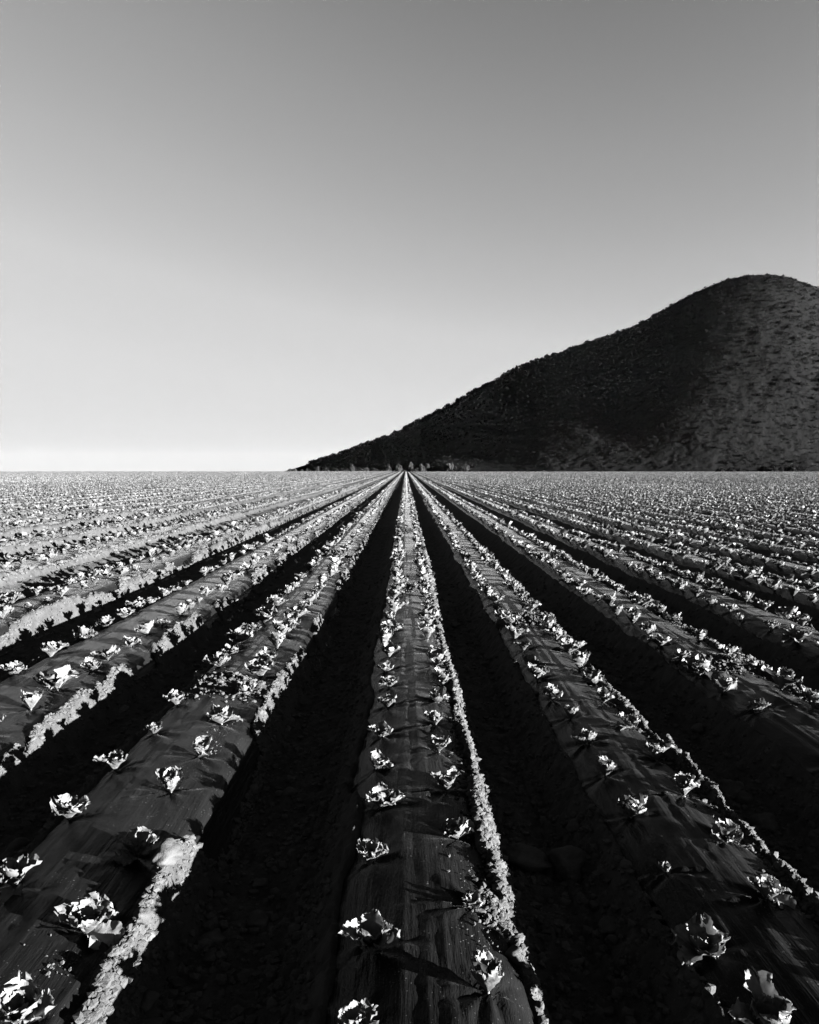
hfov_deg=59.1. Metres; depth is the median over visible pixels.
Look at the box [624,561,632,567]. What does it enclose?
leafy seedling
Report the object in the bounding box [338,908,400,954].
leafy seedling
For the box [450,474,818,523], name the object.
plastic mulch sheet
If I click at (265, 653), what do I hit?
leafy seedling
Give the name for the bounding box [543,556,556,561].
leafy seedling
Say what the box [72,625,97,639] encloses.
leafy seedling
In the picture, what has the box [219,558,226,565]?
leafy seedling
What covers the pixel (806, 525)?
plastic mulch sheet
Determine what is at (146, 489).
plastic mulch sheet
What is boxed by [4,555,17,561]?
leafy seedling
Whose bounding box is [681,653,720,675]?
leafy seedling
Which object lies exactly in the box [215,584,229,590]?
leafy seedling
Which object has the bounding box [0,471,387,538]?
plastic mulch sheet
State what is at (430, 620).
leafy seedling
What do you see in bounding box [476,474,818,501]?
plastic mulch sheet
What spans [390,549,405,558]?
leafy seedling
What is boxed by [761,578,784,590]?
leafy seedling
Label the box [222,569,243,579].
leafy seedling
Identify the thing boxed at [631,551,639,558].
leafy seedling
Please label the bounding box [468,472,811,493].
plastic mulch sheet
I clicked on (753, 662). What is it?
leafy seedling
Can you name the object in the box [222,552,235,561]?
leafy seedling
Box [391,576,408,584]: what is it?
leafy seedling
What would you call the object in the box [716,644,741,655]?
leafy seedling
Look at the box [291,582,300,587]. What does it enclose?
leafy seedling
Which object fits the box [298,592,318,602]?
leafy seedling
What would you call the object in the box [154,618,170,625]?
leafy seedling
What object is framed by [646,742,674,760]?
leafy seedling
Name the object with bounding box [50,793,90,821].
leafy seedling
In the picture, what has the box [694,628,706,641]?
leafy seedling
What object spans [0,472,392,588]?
plastic mulch sheet
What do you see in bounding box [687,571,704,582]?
leafy seedling
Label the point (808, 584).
leafy seedling
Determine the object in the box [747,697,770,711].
leafy seedling
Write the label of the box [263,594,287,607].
leafy seedling
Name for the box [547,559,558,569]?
leafy seedling
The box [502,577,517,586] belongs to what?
leafy seedling
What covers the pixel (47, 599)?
leafy seedling
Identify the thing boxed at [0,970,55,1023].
leafy seedling
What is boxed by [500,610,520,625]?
leafy seedling
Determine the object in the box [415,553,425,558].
leafy seedling
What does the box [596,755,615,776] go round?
leafy seedling
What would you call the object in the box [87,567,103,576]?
leafy seedling
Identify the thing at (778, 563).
leafy seedling
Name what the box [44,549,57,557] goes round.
leafy seedling
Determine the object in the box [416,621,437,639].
leafy seedling
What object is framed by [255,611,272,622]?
leafy seedling
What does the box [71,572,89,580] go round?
leafy seedling
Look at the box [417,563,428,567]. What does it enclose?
leafy seedling
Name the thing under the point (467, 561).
leafy seedling
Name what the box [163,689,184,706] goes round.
leafy seedling
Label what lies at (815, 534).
plastic mulch sheet
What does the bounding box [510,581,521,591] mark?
leafy seedling
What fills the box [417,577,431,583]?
leafy seedling
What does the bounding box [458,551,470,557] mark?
leafy seedling
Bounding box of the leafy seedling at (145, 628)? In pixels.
[134,619,153,635]
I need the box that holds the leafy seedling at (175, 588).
[169,583,182,591]
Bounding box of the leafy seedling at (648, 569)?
[644,564,654,574]
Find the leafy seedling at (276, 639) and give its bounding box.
[267,630,285,648]
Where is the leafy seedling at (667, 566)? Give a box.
[657,561,676,571]
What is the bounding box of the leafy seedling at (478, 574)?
[470,572,481,577]
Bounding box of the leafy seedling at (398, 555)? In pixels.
[392,551,405,557]
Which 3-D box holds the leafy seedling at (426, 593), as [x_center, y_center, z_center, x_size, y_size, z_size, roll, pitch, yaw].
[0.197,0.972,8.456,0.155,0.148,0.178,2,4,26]
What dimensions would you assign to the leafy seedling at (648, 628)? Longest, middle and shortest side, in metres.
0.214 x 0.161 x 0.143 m
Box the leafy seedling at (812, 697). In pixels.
[800,684,818,709]
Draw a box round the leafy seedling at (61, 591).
[52,585,69,595]
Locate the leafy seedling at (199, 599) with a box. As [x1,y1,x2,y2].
[195,596,202,601]
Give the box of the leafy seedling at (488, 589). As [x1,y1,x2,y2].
[483,584,494,597]
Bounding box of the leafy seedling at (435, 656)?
[427,647,446,666]
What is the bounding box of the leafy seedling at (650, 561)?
[644,558,660,565]
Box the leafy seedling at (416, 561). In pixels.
[413,557,427,564]
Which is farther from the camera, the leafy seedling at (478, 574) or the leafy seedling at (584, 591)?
the leafy seedling at (478, 574)
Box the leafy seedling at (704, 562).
[701,559,708,565]
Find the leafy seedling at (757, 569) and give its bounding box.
[750,565,763,573]
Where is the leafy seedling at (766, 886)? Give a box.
[747,874,795,909]
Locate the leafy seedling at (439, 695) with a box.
[429,686,450,702]
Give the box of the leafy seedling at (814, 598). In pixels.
[807,593,818,602]
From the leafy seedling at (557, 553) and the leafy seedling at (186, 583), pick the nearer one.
the leafy seedling at (186, 583)
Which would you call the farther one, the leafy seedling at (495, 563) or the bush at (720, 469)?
the bush at (720, 469)
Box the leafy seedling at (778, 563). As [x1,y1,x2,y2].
[772,559,783,566]
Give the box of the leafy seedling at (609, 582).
[606,579,612,586]
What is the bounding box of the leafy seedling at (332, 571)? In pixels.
[327,567,339,576]
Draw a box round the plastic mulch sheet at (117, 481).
[3,474,275,486]
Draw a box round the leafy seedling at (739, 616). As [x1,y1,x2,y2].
[734,612,743,622]
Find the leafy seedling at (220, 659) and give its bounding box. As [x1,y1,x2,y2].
[202,651,230,666]
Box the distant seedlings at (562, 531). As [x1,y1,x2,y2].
[0,471,818,755]
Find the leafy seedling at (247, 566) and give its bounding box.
[240,562,255,570]
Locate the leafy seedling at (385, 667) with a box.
[377,660,393,672]
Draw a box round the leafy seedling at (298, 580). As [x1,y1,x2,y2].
[291,577,302,582]
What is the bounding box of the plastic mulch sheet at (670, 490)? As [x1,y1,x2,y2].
[499,476,818,503]
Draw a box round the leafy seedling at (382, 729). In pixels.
[367,721,392,736]
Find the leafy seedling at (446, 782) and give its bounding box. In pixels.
[430,768,459,791]
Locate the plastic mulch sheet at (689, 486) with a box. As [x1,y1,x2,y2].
[511,475,812,494]
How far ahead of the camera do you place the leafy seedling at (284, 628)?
6.63 m
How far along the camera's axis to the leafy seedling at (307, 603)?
7.93 m
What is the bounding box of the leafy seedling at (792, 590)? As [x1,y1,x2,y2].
[787,584,799,596]
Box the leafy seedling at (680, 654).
[668,648,690,661]
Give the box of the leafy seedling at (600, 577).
[592,572,606,581]
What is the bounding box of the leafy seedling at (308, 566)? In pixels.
[302,562,315,571]
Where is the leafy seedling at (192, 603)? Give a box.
[185,599,195,609]
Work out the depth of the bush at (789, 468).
350.27 m
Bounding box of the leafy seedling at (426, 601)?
[423,598,432,603]
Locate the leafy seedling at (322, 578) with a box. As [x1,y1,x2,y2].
[317,573,328,585]
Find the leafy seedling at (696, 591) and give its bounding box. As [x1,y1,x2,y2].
[690,586,703,597]
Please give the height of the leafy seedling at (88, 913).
0.149 m
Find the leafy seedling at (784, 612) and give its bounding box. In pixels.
[775,606,797,619]
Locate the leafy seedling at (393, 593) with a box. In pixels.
[388,588,402,598]
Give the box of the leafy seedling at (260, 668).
[244,658,274,678]
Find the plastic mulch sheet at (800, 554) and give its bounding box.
[445,477,818,562]
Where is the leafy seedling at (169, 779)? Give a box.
[154,765,183,793]
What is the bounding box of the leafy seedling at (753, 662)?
[741,658,758,666]
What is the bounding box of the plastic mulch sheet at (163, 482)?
[50,475,285,489]
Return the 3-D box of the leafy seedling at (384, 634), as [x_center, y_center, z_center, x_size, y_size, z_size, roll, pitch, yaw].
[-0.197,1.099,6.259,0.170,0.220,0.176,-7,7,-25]
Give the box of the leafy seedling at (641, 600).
[630,593,651,605]
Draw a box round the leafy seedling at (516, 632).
[505,625,529,639]
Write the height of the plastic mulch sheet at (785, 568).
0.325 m
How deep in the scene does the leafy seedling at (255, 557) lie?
11.86 m
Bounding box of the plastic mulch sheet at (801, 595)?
[417,472,818,609]
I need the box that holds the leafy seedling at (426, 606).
[421,604,430,608]
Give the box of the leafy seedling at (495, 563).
[492,561,499,568]
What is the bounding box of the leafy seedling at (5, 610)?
[0,604,13,618]
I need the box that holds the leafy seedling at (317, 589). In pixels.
[309,587,321,598]
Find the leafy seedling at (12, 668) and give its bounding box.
[0,661,29,675]
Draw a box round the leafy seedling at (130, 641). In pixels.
[121,635,141,646]
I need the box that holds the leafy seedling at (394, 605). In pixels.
[387,599,408,611]
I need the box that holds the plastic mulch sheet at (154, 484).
[2,474,308,493]
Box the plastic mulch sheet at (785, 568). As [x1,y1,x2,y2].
[420,472,818,582]
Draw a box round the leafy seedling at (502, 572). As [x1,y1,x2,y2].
[497,569,513,578]
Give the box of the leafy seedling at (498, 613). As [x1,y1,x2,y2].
[495,608,511,617]
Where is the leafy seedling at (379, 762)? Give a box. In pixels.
[369,748,393,770]
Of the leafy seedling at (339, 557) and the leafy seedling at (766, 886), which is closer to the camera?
the leafy seedling at (766, 886)
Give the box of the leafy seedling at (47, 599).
[43,596,52,601]
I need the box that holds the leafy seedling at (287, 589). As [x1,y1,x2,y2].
[278,585,293,593]
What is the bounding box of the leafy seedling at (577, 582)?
[570,578,585,586]
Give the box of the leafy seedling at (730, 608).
[721,604,739,612]
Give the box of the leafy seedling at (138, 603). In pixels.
[124,596,145,611]
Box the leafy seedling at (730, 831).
[710,818,743,844]
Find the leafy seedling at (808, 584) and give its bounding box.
[797,578,818,589]
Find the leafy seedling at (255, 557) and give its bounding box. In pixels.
[250,553,259,563]
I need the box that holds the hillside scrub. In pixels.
[306,274,818,471]
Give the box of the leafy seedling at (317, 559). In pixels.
[312,556,322,561]
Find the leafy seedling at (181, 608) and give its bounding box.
[175,602,190,616]
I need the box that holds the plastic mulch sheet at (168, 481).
[5,474,300,490]
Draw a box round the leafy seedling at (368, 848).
[356,838,388,861]
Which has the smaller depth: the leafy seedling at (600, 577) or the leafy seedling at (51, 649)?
the leafy seedling at (51, 649)
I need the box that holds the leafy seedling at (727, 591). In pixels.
[722,588,736,595]
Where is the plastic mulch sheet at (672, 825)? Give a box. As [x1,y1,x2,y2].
[410,475,818,1023]
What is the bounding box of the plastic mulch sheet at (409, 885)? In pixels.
[325,474,546,1023]
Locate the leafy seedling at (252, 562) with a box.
[249,559,256,564]
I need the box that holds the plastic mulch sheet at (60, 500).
[0,474,346,506]
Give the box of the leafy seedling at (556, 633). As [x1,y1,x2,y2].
[545,627,563,640]
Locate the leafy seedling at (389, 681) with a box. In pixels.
[379,675,398,687]
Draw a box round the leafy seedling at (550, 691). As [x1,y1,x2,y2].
[540,683,562,699]
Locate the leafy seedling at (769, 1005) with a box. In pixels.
[729,968,796,1023]
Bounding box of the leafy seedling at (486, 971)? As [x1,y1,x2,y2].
[470,950,504,993]
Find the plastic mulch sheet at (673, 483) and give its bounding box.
[476,472,817,491]
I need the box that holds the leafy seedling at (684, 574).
[678,570,689,578]
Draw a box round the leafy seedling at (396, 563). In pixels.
[393,560,402,566]
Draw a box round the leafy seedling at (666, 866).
[658,861,671,874]
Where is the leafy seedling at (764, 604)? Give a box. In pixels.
[757,600,773,610]
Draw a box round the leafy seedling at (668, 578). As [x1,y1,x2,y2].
[665,576,678,584]
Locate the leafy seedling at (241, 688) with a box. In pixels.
[234,680,256,696]
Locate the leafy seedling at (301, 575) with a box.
[294,572,306,578]
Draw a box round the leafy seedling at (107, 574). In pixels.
[99,569,112,578]
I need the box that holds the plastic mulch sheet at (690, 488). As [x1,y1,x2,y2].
[486,474,817,498]
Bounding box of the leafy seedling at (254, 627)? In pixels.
[248,622,261,631]
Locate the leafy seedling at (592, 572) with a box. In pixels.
[587,567,598,576]
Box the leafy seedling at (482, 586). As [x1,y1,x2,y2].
[478,582,488,590]
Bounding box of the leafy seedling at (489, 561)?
[484,558,497,564]
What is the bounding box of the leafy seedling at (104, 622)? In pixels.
[94,615,114,628]
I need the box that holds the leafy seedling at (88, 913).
[54,891,124,949]
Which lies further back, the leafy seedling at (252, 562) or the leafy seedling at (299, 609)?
the leafy seedling at (252, 562)
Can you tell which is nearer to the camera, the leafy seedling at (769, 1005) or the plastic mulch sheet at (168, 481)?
the leafy seedling at (769, 1005)
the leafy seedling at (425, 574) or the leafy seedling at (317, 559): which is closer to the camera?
the leafy seedling at (425, 574)
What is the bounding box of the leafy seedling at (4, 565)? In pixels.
[0,562,13,568]
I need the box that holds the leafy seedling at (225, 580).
[221,574,231,584]
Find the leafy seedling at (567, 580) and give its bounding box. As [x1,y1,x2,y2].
[558,575,573,583]
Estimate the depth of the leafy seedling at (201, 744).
3.88 m
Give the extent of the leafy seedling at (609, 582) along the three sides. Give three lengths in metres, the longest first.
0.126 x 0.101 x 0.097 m
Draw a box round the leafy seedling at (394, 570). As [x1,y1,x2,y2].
[391,567,402,576]
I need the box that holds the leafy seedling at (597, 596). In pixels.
[593,593,605,601]
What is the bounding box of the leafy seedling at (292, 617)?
[286,611,300,625]
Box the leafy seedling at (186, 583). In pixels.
[181,580,191,585]
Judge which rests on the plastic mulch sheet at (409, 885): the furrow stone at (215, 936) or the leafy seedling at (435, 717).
the leafy seedling at (435, 717)
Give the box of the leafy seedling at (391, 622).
[380,618,403,630]
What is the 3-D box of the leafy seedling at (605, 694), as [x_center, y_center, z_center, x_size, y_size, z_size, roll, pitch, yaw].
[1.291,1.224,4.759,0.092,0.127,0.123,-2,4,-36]
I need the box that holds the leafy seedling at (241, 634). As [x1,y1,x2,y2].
[225,623,252,643]
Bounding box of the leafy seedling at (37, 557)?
[32,553,47,561]
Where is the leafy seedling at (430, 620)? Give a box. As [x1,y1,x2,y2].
[419,616,436,623]
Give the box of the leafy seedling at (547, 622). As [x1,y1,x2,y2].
[538,614,555,629]
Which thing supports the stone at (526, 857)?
on the ground
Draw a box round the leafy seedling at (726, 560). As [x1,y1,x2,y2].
[720,556,730,564]
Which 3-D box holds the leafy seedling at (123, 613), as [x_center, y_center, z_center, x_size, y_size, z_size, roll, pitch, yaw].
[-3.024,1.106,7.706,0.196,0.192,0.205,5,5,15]
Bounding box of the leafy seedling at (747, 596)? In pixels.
[741,591,754,602]
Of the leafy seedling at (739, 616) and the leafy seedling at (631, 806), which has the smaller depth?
the leafy seedling at (631, 806)
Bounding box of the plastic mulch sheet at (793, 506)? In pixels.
[485,476,818,510]
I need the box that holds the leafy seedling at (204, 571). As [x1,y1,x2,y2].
[199,565,210,576]
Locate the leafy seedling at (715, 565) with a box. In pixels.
[704,558,724,570]
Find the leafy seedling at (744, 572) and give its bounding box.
[733,566,757,578]
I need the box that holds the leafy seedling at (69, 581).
[60,578,76,584]
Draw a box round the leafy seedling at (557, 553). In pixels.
[550,548,564,557]
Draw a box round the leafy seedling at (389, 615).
[383,610,395,619]
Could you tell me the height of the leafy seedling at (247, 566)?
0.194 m
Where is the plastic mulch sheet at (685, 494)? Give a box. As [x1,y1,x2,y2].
[471,474,817,506]
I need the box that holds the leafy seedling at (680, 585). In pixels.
[671,579,688,591]
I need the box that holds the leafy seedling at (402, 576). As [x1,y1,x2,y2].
[396,571,408,578]
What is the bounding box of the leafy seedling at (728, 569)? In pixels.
[722,566,733,574]
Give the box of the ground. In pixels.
[0,471,818,1023]
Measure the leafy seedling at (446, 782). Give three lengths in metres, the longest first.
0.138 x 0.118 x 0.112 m
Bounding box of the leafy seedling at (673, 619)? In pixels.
[663,612,681,623]
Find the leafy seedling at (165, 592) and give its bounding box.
[158,587,171,597]
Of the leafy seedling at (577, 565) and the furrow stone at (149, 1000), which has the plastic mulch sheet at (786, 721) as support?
the leafy seedling at (577, 565)
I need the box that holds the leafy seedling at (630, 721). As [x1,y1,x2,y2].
[616,712,640,730]
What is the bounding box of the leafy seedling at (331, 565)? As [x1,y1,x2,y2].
[326,559,340,568]
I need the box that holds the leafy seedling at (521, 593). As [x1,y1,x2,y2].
[513,589,528,599]
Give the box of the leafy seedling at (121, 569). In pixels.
[112,563,130,574]
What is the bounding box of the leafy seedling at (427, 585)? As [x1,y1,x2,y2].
[423,582,430,588]
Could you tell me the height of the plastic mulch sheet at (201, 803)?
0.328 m
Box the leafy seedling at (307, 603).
[300,600,312,609]
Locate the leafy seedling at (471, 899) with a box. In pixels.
[461,890,483,909]
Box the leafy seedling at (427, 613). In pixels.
[417,605,438,618]
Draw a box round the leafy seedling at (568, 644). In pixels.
[552,635,586,652]
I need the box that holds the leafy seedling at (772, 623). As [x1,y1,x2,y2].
[763,618,780,628]
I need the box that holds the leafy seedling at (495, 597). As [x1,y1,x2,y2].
[488,593,504,602]
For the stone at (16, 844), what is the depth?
3.31 m
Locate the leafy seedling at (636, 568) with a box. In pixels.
[630,563,643,572]
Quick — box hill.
[292,275,818,471]
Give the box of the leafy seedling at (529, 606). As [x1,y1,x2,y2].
[520,600,541,611]
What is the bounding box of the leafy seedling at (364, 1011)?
[334,998,378,1023]
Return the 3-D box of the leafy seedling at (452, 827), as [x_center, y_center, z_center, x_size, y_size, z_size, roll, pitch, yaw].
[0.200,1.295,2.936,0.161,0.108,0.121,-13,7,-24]
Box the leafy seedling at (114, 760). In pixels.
[93,750,127,771]
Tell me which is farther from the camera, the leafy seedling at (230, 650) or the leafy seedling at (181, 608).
the leafy seedling at (181, 608)
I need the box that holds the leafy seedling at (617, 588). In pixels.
[613,584,624,591]
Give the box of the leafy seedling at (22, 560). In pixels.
[13,556,25,563]
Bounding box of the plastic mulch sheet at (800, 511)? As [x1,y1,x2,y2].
[480,476,818,514]
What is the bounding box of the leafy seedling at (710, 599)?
[702,595,716,605]
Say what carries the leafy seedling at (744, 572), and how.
on the plastic mulch sheet at (801, 595)
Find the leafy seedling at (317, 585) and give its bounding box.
[312,583,326,590]
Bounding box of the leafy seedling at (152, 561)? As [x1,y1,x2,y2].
[148,558,156,563]
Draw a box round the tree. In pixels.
[394,463,402,471]
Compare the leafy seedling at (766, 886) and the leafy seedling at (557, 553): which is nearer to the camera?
the leafy seedling at (766, 886)
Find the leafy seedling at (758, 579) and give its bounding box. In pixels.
[752,575,767,583]
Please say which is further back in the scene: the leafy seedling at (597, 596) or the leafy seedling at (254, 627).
the leafy seedling at (597, 596)
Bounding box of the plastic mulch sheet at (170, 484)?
[1,472,348,495]
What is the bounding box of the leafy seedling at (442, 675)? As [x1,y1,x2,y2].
[434,665,457,686]
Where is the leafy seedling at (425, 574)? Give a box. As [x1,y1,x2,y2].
[416,569,434,578]
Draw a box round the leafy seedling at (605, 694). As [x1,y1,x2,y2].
[597,686,614,702]
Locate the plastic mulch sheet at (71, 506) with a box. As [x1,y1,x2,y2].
[0,471,380,514]
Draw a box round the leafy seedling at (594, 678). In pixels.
[581,670,604,683]
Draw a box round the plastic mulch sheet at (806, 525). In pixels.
[455,475,817,528]
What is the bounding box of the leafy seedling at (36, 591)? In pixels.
[28,586,44,595]
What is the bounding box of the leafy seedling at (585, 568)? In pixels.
[580,566,588,572]
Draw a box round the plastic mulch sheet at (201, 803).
[0,472,403,1023]
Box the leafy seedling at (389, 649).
[380,639,400,657]
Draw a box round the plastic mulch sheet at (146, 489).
[0,474,338,501]
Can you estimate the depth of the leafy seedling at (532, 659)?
5.74 m
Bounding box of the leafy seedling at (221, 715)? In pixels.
[206,705,242,724]
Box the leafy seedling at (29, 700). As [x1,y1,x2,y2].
[20,689,43,709]
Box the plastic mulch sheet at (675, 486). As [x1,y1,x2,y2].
[508,475,816,496]
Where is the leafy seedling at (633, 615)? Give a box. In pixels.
[623,606,642,624]
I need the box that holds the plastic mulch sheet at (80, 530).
[7,472,386,554]
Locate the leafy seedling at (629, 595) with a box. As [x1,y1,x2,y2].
[625,591,635,598]
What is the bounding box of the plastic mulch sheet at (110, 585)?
[0,472,396,653]
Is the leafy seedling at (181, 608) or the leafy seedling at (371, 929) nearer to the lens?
the leafy seedling at (371, 929)
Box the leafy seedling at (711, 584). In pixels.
[702,577,723,589]
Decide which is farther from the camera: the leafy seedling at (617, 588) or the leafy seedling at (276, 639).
the leafy seedling at (617, 588)
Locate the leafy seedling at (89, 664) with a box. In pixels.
[79,657,101,671]
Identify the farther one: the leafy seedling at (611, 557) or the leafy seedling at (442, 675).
the leafy seedling at (611, 557)
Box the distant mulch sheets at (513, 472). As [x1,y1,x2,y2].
[0,472,818,488]
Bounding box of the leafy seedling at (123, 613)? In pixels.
[116,607,134,619]
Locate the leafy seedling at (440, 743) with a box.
[428,735,450,752]
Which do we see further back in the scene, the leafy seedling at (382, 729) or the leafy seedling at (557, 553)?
the leafy seedling at (557, 553)
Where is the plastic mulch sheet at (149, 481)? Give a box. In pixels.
[5,473,309,488]
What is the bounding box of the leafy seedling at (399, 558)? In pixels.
[394,556,401,561]
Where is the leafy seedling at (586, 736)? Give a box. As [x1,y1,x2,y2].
[571,728,596,744]
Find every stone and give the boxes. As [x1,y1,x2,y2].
[0,837,30,862]
[140,990,159,1013]
[151,838,182,866]
[194,928,225,944]
[252,878,267,887]
[503,843,553,871]
[547,845,589,882]
[565,818,580,832]
[672,737,679,743]
[805,880,812,887]
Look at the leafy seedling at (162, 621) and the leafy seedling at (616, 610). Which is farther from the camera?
the leafy seedling at (616, 610)
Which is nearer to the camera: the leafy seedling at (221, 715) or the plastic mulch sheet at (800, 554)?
the leafy seedling at (221, 715)
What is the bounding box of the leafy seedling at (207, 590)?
[199,585,215,595]
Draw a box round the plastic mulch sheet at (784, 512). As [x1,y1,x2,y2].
[469,476,818,517]
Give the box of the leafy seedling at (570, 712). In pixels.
[563,705,578,718]
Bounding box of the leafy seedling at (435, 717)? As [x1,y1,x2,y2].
[424,710,443,725]
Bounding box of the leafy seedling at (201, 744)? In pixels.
[192,734,212,756]
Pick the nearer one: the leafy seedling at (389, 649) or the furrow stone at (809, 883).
the furrow stone at (809, 883)
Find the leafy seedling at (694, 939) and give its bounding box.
[666,912,730,965]
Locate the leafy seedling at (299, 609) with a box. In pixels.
[283,603,310,617]
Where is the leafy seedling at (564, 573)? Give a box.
[556,569,569,577]
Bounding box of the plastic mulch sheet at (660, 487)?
[499,475,817,499]
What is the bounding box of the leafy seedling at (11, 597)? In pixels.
[0,590,23,603]
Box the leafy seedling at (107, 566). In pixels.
[103,564,114,569]
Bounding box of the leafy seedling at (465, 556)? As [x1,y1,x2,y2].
[462,554,470,559]
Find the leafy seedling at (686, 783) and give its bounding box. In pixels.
[671,771,702,796]
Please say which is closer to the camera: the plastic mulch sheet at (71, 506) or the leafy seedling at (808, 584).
the leafy seedling at (808, 584)
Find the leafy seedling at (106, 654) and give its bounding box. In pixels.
[90,645,119,659]
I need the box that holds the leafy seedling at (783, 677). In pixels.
[761,665,802,690]
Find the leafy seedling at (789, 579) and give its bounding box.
[780,574,796,583]
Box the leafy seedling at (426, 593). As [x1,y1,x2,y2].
[419,588,431,597]
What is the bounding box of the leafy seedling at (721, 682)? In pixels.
[704,667,737,694]
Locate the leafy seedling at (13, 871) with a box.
[0,854,41,903]
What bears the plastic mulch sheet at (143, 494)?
on the ground
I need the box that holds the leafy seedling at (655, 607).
[646,600,666,614]
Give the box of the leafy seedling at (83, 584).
[79,580,88,588]
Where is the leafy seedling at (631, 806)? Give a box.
[617,793,648,818]
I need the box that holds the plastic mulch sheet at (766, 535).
[453,477,818,548]
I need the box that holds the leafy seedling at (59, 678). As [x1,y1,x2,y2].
[33,664,79,690]
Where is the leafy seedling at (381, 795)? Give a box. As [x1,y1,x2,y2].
[360,782,404,808]
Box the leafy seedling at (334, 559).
[331,557,345,568]
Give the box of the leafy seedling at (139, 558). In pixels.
[133,554,145,561]
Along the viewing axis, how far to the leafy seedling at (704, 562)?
11.22 m
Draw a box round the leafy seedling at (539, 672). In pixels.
[527,662,549,680]
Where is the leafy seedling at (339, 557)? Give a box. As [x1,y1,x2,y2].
[328,554,343,562]
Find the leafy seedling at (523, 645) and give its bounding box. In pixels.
[514,641,530,651]
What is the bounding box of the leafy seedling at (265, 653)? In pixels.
[254,646,276,662]
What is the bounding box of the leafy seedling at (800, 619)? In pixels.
[788,610,811,626]
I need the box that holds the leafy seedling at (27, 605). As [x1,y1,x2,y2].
[22,602,33,608]
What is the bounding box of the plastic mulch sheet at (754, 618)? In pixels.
[416,473,818,662]
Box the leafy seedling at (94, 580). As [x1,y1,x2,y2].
[89,576,100,583]
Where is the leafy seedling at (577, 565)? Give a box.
[572,561,584,568]
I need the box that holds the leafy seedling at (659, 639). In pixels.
[647,633,671,647]
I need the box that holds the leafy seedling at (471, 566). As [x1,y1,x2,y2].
[463,562,477,570]
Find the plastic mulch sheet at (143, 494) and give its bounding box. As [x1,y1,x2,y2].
[1,473,357,508]
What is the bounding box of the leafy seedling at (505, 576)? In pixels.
[501,574,512,580]
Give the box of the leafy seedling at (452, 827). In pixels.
[441,817,475,839]
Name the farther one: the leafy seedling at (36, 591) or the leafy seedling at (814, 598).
the leafy seedling at (36, 591)
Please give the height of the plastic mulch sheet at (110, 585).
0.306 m
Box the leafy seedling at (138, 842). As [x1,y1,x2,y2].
[114,826,159,865]
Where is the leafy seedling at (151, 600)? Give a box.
[145,596,159,604]
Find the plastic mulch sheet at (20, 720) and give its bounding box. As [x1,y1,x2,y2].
[0,472,400,762]
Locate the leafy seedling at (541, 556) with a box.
[533,551,548,561]
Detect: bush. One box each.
[321,467,330,470]
[349,464,354,470]
[385,464,391,470]
[407,462,412,470]
[408,468,418,471]
[418,464,425,471]
[444,462,454,470]
[458,466,467,471]
[715,468,724,471]
[726,468,735,471]
[757,466,773,471]
[770,465,777,471]
[784,465,795,471]
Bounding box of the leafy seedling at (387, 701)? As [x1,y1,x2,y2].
[377,694,396,708]
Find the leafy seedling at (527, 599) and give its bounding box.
[520,597,537,602]
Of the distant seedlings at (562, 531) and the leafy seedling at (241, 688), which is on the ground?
the distant seedlings at (562, 531)
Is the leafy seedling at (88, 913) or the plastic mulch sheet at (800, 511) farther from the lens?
the plastic mulch sheet at (800, 511)
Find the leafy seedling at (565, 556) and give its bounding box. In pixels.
[561,551,570,560]
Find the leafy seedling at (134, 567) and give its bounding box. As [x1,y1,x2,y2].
[128,564,141,570]
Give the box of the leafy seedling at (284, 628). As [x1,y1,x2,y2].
[272,619,295,634]
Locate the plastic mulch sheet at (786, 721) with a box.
[412,473,818,778]
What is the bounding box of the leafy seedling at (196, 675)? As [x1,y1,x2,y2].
[192,671,204,681]
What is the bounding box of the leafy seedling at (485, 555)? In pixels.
[480,551,494,561]
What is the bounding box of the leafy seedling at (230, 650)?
[221,643,238,654]
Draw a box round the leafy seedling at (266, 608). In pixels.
[253,602,277,613]
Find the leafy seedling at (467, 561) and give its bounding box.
[462,558,472,563]
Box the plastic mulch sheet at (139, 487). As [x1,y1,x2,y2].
[1,475,308,498]
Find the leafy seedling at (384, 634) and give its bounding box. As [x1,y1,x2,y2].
[377,625,393,645]
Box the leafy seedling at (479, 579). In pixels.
[472,575,486,585]
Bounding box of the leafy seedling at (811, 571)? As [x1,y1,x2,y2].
[800,567,818,575]
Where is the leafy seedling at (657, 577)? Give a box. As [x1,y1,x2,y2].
[650,572,664,581]
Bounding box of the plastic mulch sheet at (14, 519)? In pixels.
[0,471,384,522]
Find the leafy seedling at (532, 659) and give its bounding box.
[522,654,539,664]
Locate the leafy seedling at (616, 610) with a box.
[609,604,622,616]
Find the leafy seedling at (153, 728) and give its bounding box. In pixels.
[144,721,161,734]
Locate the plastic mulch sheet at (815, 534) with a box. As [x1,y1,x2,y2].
[442,474,818,537]
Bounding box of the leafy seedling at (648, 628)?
[639,622,657,634]
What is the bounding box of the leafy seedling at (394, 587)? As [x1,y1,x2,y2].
[390,583,404,589]
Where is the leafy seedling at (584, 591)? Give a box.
[576,587,593,595]
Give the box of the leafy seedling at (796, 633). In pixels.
[781,624,812,642]
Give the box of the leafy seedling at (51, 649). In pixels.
[40,641,67,657]
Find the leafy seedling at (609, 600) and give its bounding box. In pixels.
[601,590,615,605]
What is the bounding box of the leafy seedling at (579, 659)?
[572,649,590,669]
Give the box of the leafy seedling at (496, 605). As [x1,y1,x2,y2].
[492,601,501,610]
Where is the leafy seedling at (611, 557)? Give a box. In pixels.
[607,554,617,559]
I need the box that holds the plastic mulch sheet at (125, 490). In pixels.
[2,473,341,499]
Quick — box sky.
[0,0,818,471]

